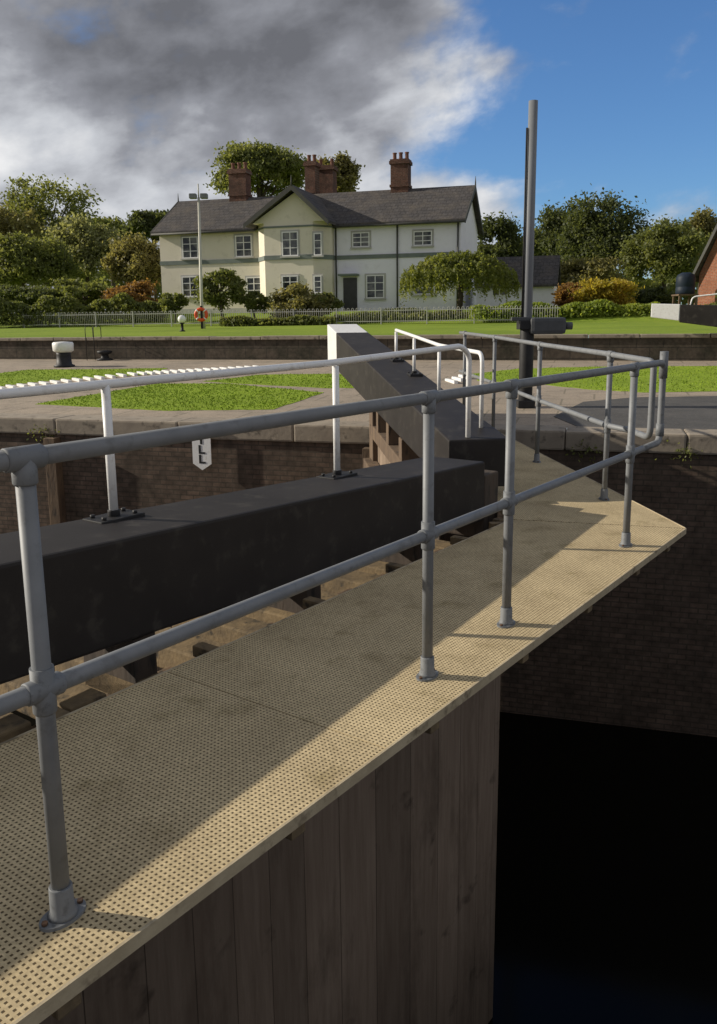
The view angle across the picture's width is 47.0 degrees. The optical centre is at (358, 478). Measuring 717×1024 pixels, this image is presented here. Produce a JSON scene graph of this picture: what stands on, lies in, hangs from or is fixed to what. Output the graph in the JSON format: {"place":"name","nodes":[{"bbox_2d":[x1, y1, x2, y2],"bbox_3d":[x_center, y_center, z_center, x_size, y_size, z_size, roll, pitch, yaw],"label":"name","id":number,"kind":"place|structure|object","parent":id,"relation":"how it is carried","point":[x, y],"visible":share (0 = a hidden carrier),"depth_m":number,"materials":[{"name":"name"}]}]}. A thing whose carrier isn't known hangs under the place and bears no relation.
{"place":"outdoors","nodes":[
{"label":"outdoors","id":0,"kind":"place"},
{"bbox_2d":[0,367,166,385],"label":"lawn","id":1,"kind":"structure","parent":0,"point":[21,377],"depth_m":21.76,"materials":[{"name":"green plant"}]},
{"bbox_2d":[38,383,323,410],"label":"lawn","id":2,"kind":"structure","parent":0,"point":[188,396],"depth_m":15.91,"materials":[{"name":"green plant"}]},
{"bbox_2d":[202,373,353,387],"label":"lawn","id":3,"kind":"structure","parent":0,"point":[313,380],"depth_m":18.98,"materials":[{"name":"green plant"}]},
{"bbox_2d":[0,359,716,430],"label":"yard","id":4,"kind":"structure","parent":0,"point":[567,397],"depth_m":16.35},
{"bbox_2d":[6,384,16,387],"bbox_3d":[-7.791,-2.043,18.519,0.090,0.110,0.720,-8,13,-34],"label":"foothold bar","id":5,"kind":"object","parent":4,"relation":"on","point":[10,386],"visible":0.49,"depth_m":18.46,"materials":[{"name":"white paint"}]},
{"bbox_2d":[17,383,27,386],"bbox_3d":[-7.634,-2.095,18.739,0.090,0.110,0.720,-8,13,-34],"label":"foothold bar","id":6,"kind":"object","parent":4,"relation":"on","point":[21,385],"visible":0.51,"depth_m":18.63,"materials":[{"name":"white paint"}]},
{"bbox_2d":[28,382,38,385],"bbox_3d":[-7.471,-2.147,18.959,0.090,0.110,0.720,-8,13,-33],"label":"foothold bar","id":7,"kind":"object","parent":4,"relation":"on","point":[32,384],"visible":0.51,"depth_m":18.83,"materials":[{"name":"white paint"}]},
{"bbox_2d":[39,381,49,384],"bbox_3d":[-7.302,-2.199,19.179,0.090,0.110,0.720,-8,13,-33],"label":"foothold bar","id":8,"kind":"object","parent":4,"relation":"on","point":[44,383],"visible":0.51,"depth_m":19.02,"materials":[{"name":"white paint"}]},
{"bbox_2d":[50,380,60,383],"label":"foothold bar","id":9,"kind":"object","parent":4,"relation":"on","point":[55,382],"visible":0.55,"depth_m":19.23,"materials":[{"name":"white paint"}]},
{"bbox_2d":[52,341,74,366],"bbox_3d":[-8.661,-3.660,24.231,0.600,0.735,0.600,-1,11,0],"label":"bollard","id":10,"kind":"object","parent":4,"relation":"on","point":[63,350],"visible":1,"depth_m":24.05,"materials":[{"name":"black metal"}]},
{"bbox_2d":[61,379,71,382],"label":"foothold bar","id":11,"kind":"object","parent":4,"relation":"on","point":[66,380],"visible":0.55,"depth_m":19.47,"materials":[{"name":"white paint"}]},
{"bbox_2d":[72,378,82,381],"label":"foothold bar","id":12,"kind":"object","parent":4,"relation":"on","point":[78,379],"visible":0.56,"depth_m":19.71,"materials":[{"name":"white paint"}]},
{"bbox_2d":[83,377,93,380],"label":"foothold bar","id":13,"kind":"object","parent":4,"relation":"on","point":[89,378],"visible":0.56,"depth_m":19.94,"materials":[{"name":"white paint"}]},
{"bbox_2d":[94,375,104,379],"bbox_3d":[-6.407,-2.486,20.399,0.090,0.110,0.720,-7,12,-30],"label":"foothold bar","id":14,"kind":"object","parent":4,"relation":"on","point":[99,377],"visible":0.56,"depth_m":20.21,"materials":[{"name":"white paint"}]},
{"bbox_2d":[97,350,112,360],"bbox_3d":[-8.202,-3.996,26.670,0.520,0.320,0.520,-1,11,0],"label":"bollard","id":15,"kind":"object","parent":4,"relation":"on","point":[104,355],"visible":1,"depth_m":26.53,"materials":[{"name":"black metal"}]},
{"bbox_2d":[105,374,115,378],"bbox_3d":[-6.214,-2.547,20.659,0.090,0.110,0.720,-7,12,-30],"label":"foothold bar","id":16,"kind":"object","parent":4,"relation":"on","point":[110,376],"visible":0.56,"depth_m":20.46,"materials":[{"name":"white paint"}]},
{"bbox_2d":[116,373,126,376],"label":"foothold bar","id":17,"kind":"object","parent":4,"relation":"on","point":[121,375],"visible":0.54,"depth_m":20.74,"materials":[{"name":"white paint"}]},
{"bbox_2d":[127,372,137,375],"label":"foothold bar","id":18,"kind":"object","parent":4,"relation":"on","point":[132,374],"visible":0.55,"depth_m":21.00,"materials":[{"name":"white paint"}]},
{"bbox_2d":[153,370,163,373],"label":"foothold bar","id":19,"kind":"object","parent":4,"relation":"on","point":[158,372],"visible":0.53,"depth_m":21.35,"materials":[{"name":"white paint"}]},
{"bbox_2d":[0,333,716,360],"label":"retaining wall","id":20,"kind":"structure","parent":4,"relation":"on","point":[690,347],"depth_m":25.07,"materials":[{"name":"brick"}]},
{"bbox_2d":[85,325,92,355],"bbox_3d":[-8.760,-4.433,26.895,0.024,1.112,0.441,3,11,16],"label":"ladder handrail","id":21,"kind":"object","parent":20,"relation":"attached to","point":[85,338],"visible":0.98,"depth_m":26.73,"materials":[{"name":"black metal"}]},
{"bbox_2d":[93,325,101,359],"bbox_3d":[-8.471,-4.421,26.813,0.024,1.112,0.441,3,11,16],"label":"ladder handrail","id":22,"kind":"object","parent":20,"relation":"attached to","point":[93,337],"visible":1,"depth_m":26.64,"materials":[{"name":"black metal"}]},
{"bbox_2d":[445,378,457,383],"bbox_3d":[2.018,-2.105,17.939,0.090,0.110,0.720,-2,11,-10],"label":"foothold bar","id":23,"kind":"object","parent":4,"relation":"on","point":[451,381],"visible":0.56,"depth_m":17.77,"materials":[{"name":"white paint"}]},
{"bbox_2d":[452,376,462,381],"bbox_3d":[2.213,-2.202,18.359,0.090,0.110,0.720,-2,11,-10],"label":"foothold bar","id":24,"kind":"object","parent":4,"relation":"on","point":[457,378],"visible":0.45,"depth_m":18.24,"materials":[{"name":"white paint"}]},
{"bbox_2d":[511,100,572,407],"bbox_3d":[2.976,-3.547,13.309,1.000,4.792,0.350,-1,11,0],"label":"gear","id":25,"kind":"object","parent":4,"relation":"on","point":[528,326],"visible":0.97,"depth_m":13.33,"materials":[{"name":"grey paint"}]},
{"bbox_2d":[651,293,716,326],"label":"lock gate","id":26,"kind":"structure","parent":4,"relation":"on","point":[705,315],"depth_m":21.71,"materials":[{"name":"black paint"}]},
{"bbox_2d":[0,308,716,337],"bbox_3d":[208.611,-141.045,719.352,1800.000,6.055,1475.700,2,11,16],"label":"ground","id":27,"kind":"structure","parent":0,"point":[637,324],"depth_m":35.15,"materials":[{"name":"green plant"}]},
{"bbox_2d":[0,203,49,312],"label":"tree","id":28,"kind":"object","parent":27,"relation":"on","point":[16,222],"visible":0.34,"depth_m":67.01,"materials":[{"name":"green plant"}]},
{"bbox_2d":[0,283,60,316],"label":"shrub","id":29,"kind":"object","parent":27,"relation":"on","point":[29,294],"visible":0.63,"depth_m":51.28,"materials":[{"name":"green plant"}]},
{"bbox_2d":[0,226,86,287],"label":"tree","id":30,"kind":"object","parent":27,"relation":"on","point":[23,260],"visible":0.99,"depth_m":58.84,"materials":[{"name":"green plant"}]},
{"bbox_2d":[0,172,109,314],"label":"tree","id":31,"kind":"object","parent":27,"relation":"on","point":[24,201],"visible":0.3,"depth_m":73.12,"materials":[{"name":"green plant"}]},
{"bbox_2d":[46,275,112,310],"bbox_3d":[-17.691,-11.716,52.946,4.545,2.757,4.575,9,14,42],"label":"shrub","id":32,"kind":"object","parent":27,"relation":"on","point":[86,293],"visible":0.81,"depth_m":52.04,"materials":[{"name":"green plant"}]},
{"bbox_2d":[40,209,124,282],"bbox_3d":[-21.458,-17.104,65.986,7.586,8.319,5.778,7,13,36],"label":"tree","id":33,"kind":"object","parent":27,"relation":"on","point":[89,248],"visible":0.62,"depth_m":64.28,"materials":[{"name":"green plant"}]},
{"bbox_2d":[0,292,168,326],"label":"hedge","id":34,"kind":"object","parent":27,"relation":"on","point":[43,304],"visible":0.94,"depth_m":48.09,"materials":[{"name":"green plant"}]},
{"bbox_2d":[91,215,149,312],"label":"tree","id":35,"kind":"object","parent":27,"relation":"on","point":[115,224],"visible":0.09,"depth_m":94.66,"materials":[{"name":"green plant"}]},
{"bbox_2d":[100,278,159,315],"bbox_3d":[-13.863,-11.089,50.816,4.419,2.452,3.229,-1,11,0],"label":"shrub","id":36,"kind":"object","parent":27,"relation":"on","point":[138,291],"visible":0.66,"depth_m":50.19,"materials":[{"name":"orange plant"}]},
{"bbox_2d":[99,231,161,288],"bbox_3d":[-15.768,-14.730,59.300,5.075,6.024,4.267,5,12,28],"label":"tree","id":37,"kind":"object","parent":27,"relation":"on","point":[136,257],"visible":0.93,"depth_m":58.31,"materials":[{"name":"green plant"}]},
{"bbox_2d":[120,209,168,299],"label":"tree","id":38,"kind":"object","parent":27,"relation":"on","point":[146,221],"visible":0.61,"depth_m":89.89,"materials":[{"name":"green plant"}]},
{"bbox_2d":[158,292,188,322],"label":"shrub","id":39,"kind":"object","parent":27,"relation":"on","point":[168,302],"visible":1,"depth_m":46.60,"materials":[{"name":"green plant"}]},
{"bbox_2d":[178,315,185,331],"bbox_3d":[-7.267,-6.408,33.978,0.340,0.670,0.335,-1,11,0],"label":"bollard lamp","id":40,"kind":"object","parent":27,"relation":"on","point":[181,319],"visible":1,"depth_m":33.88,"materials":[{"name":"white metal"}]},
{"bbox_2d":[189,184,207,328],"bbox_3d":[-7.330,-10.324,38.448,0.840,6.541,0.350,-1,11,0],"label":"lamp post","id":41,"kind":"object","parent":27,"relation":"on","point":[194,195],"visible":1,"depth_m":38.28,"materials":[{"name":"metal"}]},
{"bbox_2d":[194,306,207,328],"bbox_3d":[-7.352,-7.557,38.608,0.652,1.050,0.224,-1,11,0],"label":"life ring stand","id":42,"kind":"object","parent":27,"relation":"on","point":[201,319],"visible":1,"depth_m":38.52,"materials":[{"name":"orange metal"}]},
{"bbox_2d":[190,267,248,316],"bbox_3d":[-7.702,-10.317,46.438,3.436,3.153,2.457,-1,11,0],"label":"shrub","id":43,"kind":"object","parent":27,"relation":"on","point":[214,295],"visible":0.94,"depth_m":45.93,"materials":[{"name":"green plant"}]},
{"bbox_2d":[237,290,271,317],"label":"shrub","id":44,"kind":"object","parent":27,"relation":"on","point":[250,301],"visible":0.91,"depth_m":46.04,"materials":[{"name":"green plant"}]},
{"bbox_2d":[203,137,306,196],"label":"tree","id":45,"kind":"object","parent":27,"relation":"on","point":[279,167],"visible":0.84,"depth_m":74.15,"materials":[{"name":"green plant"}]},
{"bbox_2d":[219,314,335,326],"bbox_3d":[-4.204,-8.287,43.232,6.150,0.687,1.697,-1,11,0],"label":"hedge","id":46,"kind":"object","parent":27,"relation":"on","point":[294,320],"visible":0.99,"depth_m":42.86,"materials":[{"name":"green plant"}]},
{"bbox_2d":[0,305,557,327],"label":"railing fence","id":47,"kind":"object","parent":27,"relation":"on","point":[59,315],"visible":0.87,"depth_m":44.15,"materials":[{"name":"white painted metal"}]},
{"bbox_2d":[266,281,334,317],"bbox_3d":[-3.173,-9.685,45.411,3.781,2.379,2.715,-1,11,0],"label":"shrub","id":48,"kind":"object","parent":27,"relation":"on","point":[300,294],"visible":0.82,"depth_m":44.92,"materials":[{"name":"green plant"}]},
{"bbox_2d":[150,152,483,312],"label":"house","id":49,"kind":"structure","parent":27,"relation":"on","point":[354,250],"depth_m":50.76,"materials":[{"name":"paint"}]},
{"bbox_2d":[180,235,198,259],"bbox_3d":[-10.894,-14.963,53.366,1.364,1.545,0.160,2,11,16],"label":"window","id":50,"kind":"structure","parent":49,"relation":"in","point":[189,243],"depth_m":53.38,"materials":[{"name":"white paint"}]},
{"bbox_2d":[180,275,199,297],"bbox_3d":[-10.993,-12.550,53.858,1.370,1.490,0.160,2,11,16],"label":"window","id":51,"kind":"structure","parent":49,"relation":"in","point":[187,283],"depth_m":53.91,"materials":[{"name":"white paint"}]},
{"bbox_2d":[234,233,253,258],"bbox_3d":[-7.296,-14.774,52.360,1.355,1.519,0.160,2,11,16],"label":"window","id":52,"kind":"structure","parent":49,"relation":"in","point":[243,243],"depth_m":52.38,"materials":[{"name":"white paint"}]},
{"bbox_2d":[245,275,259,293],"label":"window","id":53,"kind":"structure","parent":49,"relation":"in","point":[253,283],"depth_m":52.66,"materials":[{"name":"white paint"}]},
{"bbox_2d":[280,229,299,257],"bbox_3d":[-4.153,-14.232,49.966,1.277,1.630,0.160,2,11,16],"label":"window","id":54,"kind":"structure","parent":49,"relation":"in","point":[289,239],"depth_m":49.98,"materials":[{"name":"white paint"}]},
{"bbox_2d":[280,274,299,291],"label":"window","id":55,"kind":"structure","parent":49,"relation":"in","point":[286,279],"depth_m":50.42,"materials":[{"name":"white paint"}]},
{"bbox_2d":[312,274,322,293],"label":"window","id":56,"kind":"structure","parent":49,"relation":"in","point":[317,279],"depth_m":49.95,"materials":[{"name":"white paint"}]},
{"bbox_2d":[312,231,323,256],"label":"window","id":57,"kind":"structure","parent":49,"relation":"in","point":[317,236],"depth_m":49.52,"materials":[{"name":"white paint"}]},
{"bbox_2d":[343,278,356,310],"bbox_3d":[-0.510,-11.379,51.082,0.879,2.067,0.048,2,11,16],"label":"door","id":58,"kind":"structure","parent":49,"relation":"in","point":[349,284],"depth_m":51.05,"materials":[{"name":"paint"}]},
{"bbox_2d":[350,230,371,248],"bbox_3d":[0.139,-14.561,50.246,1.322,1.071,0.160,2,11,16],"label":"window","id":59,"kind":"structure","parent":49,"relation":"in","point":[359,239],"depth_m":50.25,"materials":[{"name":"white paint"}]},
{"bbox_2d":[364,273,385,299],"bbox_3d":[1.021,-11.773,50.526,1.370,1.585,0.160,2,11,16],"label":"window","id":60,"kind":"structure","parent":49,"relation":"in","point":[375,283],"depth_m":50.53,"materials":[{"name":"white paint"}]},
{"bbox_2d":[411,229,433,247],"bbox_3d":[3.826,-14.351,49.219,1.355,1.051,0.160,2,11,16],"label":"window","id":61,"kind":"structure","parent":49,"relation":"in","point":[421,238],"depth_m":49.23,"materials":[{"name":"white paint"}]},
{"bbox_2d":[412,279,435,295],"bbox_3d":[3.955,-11.711,49.688,1.544,1.383,0.160,2,11,16],"label":"window","id":62,"kind":"structure","parent":49,"relation":"in","point":[419,292],"depth_m":49.81,"materials":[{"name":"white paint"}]},
{"bbox_2d":[304,291,344,315],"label":"shrub","id":63,"kind":"object","parent":27,"relation":"on","point":[337,303],"visible":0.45,"depth_m":45.47,"materials":[{"name":"green plant"}]},
{"bbox_2d":[304,150,365,192],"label":"tree","id":64,"kind":"object","parent":27,"relation":"on","point":[348,172],"visible":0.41,"depth_m":78.98,"materials":[{"name":"green plant"}]},
{"bbox_2d":[15,241,697,314],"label":"distant wood","id":65,"kind":"object","parent":27,"relation":"on","point":[648,284],"visible":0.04,"depth_m":141.89,"materials":[{"name":"green plant"}]},
{"bbox_2d":[379,307,425,313],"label":"shrub","id":66,"kind":"object","parent":27,"relation":"on","point":[415,309],"visible":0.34,"depth_m":45.34,"materials":[{"name":"green plant"}]},
{"bbox_2d":[334,310,472,320],"bbox_3d":[2.365,-8.628,43.657,7.413,0.677,2.098,-1,11,0],"label":"hedge","id":67,"kind":"object","parent":27,"relation":"on","point":[355,316],"visible":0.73,"depth_m":43.30,"materials":[{"name":"green plant"}]},
{"bbox_2d":[399,249,520,311],"bbox_3d":[5.470,-10.629,44.816,6.672,3.537,4.615,-1,11,0],"label":"weeping tree","id":68,"kind":"object","parent":27,"relation":"on","point":[439,271],"visible":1,"depth_m":43.62,"materials":[{"name":"green plant"}]},
{"bbox_2d":[477,210,522,256],"bbox_3d":[10.469,-16.275,62.129,4.340,7.462,4.615,8,13,37],"label":"tree","id":69,"kind":"object","parent":27,"relation":"on","point":[508,237],"visible":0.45,"depth_m":60.86,"materials":[{"name":"green plant"}]},
{"bbox_2d":[474,255,560,305],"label":"outbuilding","id":70,"kind":"structure","parent":27,"relation":"on","point":[546,274],"depth_m":50.08,"materials":[{"name":"stone"}]},
{"bbox_2d":[492,288,506,295],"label":"window","id":71,"kind":"structure","parent":70,"relation":"in","point":[503,293],"depth_m":50.01,"materials":[{"name":"white paint"}]},
{"bbox_2d":[468,298,659,319],"bbox_3d":[10.327,-8.567,41.691,9.470,1.033,3.506,-1,11,0],"label":"hedge","id":72,"kind":"object","parent":27,"relation":"on","point":[606,307],"visible":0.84,"depth_m":41.16,"materials":[{"name":"green plant"}]},
{"bbox_2d":[522,191,610,271],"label":"tree","id":73,"kind":"object","parent":27,"relation":"on","point":[546,239],"visible":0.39,"depth_m":75.66,"materials":[{"name":"green plant"}]},
{"bbox_2d":[551,282,582,306],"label":"shrub","id":74,"kind":"object","parent":27,"relation":"on","point":[562,293],"visible":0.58,"depth_m":45.78,"materials":[{"name":"orange plant"}]},
{"bbox_2d":[560,254,630,301],"bbox_3d":[16.592,-14.615,61.278,7.176,4.404,6.154,-3,11,-15],"label":"tree","id":75,"kind":"object","parent":27,"relation":"on","point":[572,270],"visible":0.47,"depth_m":60.10,"materials":[{"name":"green plant"}]},
{"bbox_2d":[551,183,655,281],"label":"tree","id":76,"kind":"object","parent":27,"relation":"on","point":[590,232],"visible":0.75,"depth_m":68.28,"materials":[{"name":"green plant"}]},
{"bbox_2d":[567,276,644,304],"bbox_3d":[13.400,-9.981,44.834,3.976,2.005,3.442,-11,15,-43],"label":"shrub","id":77,"kind":"object","parent":27,"relation":"on","point":[620,291],"visible":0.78,"depth_m":44.15,"materials":[{"name":"yellow plant"}]},
{"bbox_2d":[628,285,678,303],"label":"shrub","id":78,"kind":"object","parent":27,"relation":"on","point":[660,294],"visible":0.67,"depth_m":48.39,"materials":[{"name":"green plant"}]},
{"bbox_2d":[613,214,711,287],"bbox_3d":[23.889,-16.797,64.199,8.123,7.457,5.947,-1,11,0],"label":"tree","id":79,"kind":"object","parent":27,"relation":"on","point":[664,249],"visible":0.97,"depth_m":63.08,"materials":[{"name":"green plant"}]},
{"bbox_2d":[671,272,698,304],"bbox_3d":[16.622,-9.240,42.047,1.000,2.473,1.000,-1,11,0],"label":"water tank","id":80,"kind":"object","parent":27,"relation":"on","point":[685,283],"visible":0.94,"depth_m":41.59,"materials":[{"name":"plastic"}]},
{"bbox_2d":[688,204,716,303],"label":"tree","id":81,"kind":"object","parent":27,"relation":"on","point":[704,220],"visible":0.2,"depth_m":80.66,"materials":[{"name":"green plant"}]},
{"bbox_2d":[700,293,716,304],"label":"shrub","id":82,"kind":"object","parent":27,"relation":"on","point":[713,303],"visible":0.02,"depth_m":33.15,"materials":[{"name":"green plant"}]},
{"bbox_2d":[0,0,716,337],"label":"sky","id":83,"kind":"structure","parent":0,"point":[132,101],"materials":[{"name":"blue"}]},
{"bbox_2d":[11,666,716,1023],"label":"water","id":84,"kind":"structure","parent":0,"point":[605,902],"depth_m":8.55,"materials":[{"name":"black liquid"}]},
{"bbox_2d":[0,413,716,736],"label":"lock wall","id":85,"kind":"structure","parent":84,"relation":"in","point":[639,650],"depth_m":11.61,"materials":[{"name":"brick"}]},
{"bbox_2d":[26,424,59,440],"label":"weed","id":86,"kind":"object","parent":85,"relation":"attached to","point":[40,431],"visible":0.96,"depth_m":13.34,"materials":[{"name":"green plant"}]},
{"bbox_2d":[192,438,211,469],"bbox_3d":[-2.395,-0.477,12.594,0.308,0.699,0.018,2,11,16],"label":"sill marker","id":87,"kind":"object","parent":85,"relation":"attached to","point":[201,452],"visible":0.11,"depth_m":12.60,"materials":[{"name":"white paint"}]},
{"bbox_2d":[327,324,685,541],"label":"lock gate","id":88,"kind":"structure","parent":85,"relation":"attached to","point":[395,435],"depth_m":7.21,"materials":[{"name":"brown wood"}]},
{"bbox_2d":[566,439,602,462],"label":"weed","id":89,"kind":"object","parent":85,"relation":"attached to","point":[596,451],"visible":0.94,"depth_m":11.04,"materials":[{"name":"green plant"}]},
{"bbox_2d":[655,440,702,468],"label":"weed","id":90,"kind":"object","parent":85,"relation":"attached to","point":[688,450],"visible":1,"depth_m":10.70,"materials":[{"name":"green plant"}]},
{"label":"lock wall","id":91,"kind":"object","parent":84,"relation":"in","visible":0},
{"bbox_2d":[0,344,685,1023],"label":"lock gate","id":92,"kind":"structure","parent":91,"relation":"attached to","point":[268,794],"depth_m":3.57,"materials":[{"name":"brown wood"}]},
{"bbox_2d":[474,365,716,392],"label":"lawn","id":93,"kind":"structure","parent":0,"point":[688,378],"depth_m":17.82,"materials":[{"name":"green plant"}]},
{"bbox_2d":[554,396,716,429],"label":"asphalt path","id":94,"kind":"structure","parent":0,"point":[689,412],"depth_m":12.84,"materials":[{"name":"grey asphalt"}]},
{"bbox_2d":[693,224,716,304],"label":"brick house","id":95,"kind":"structure","parent":0,"point":[705,271],"depth_m":42.35,"materials":[{"name":"brick"}]}
]}

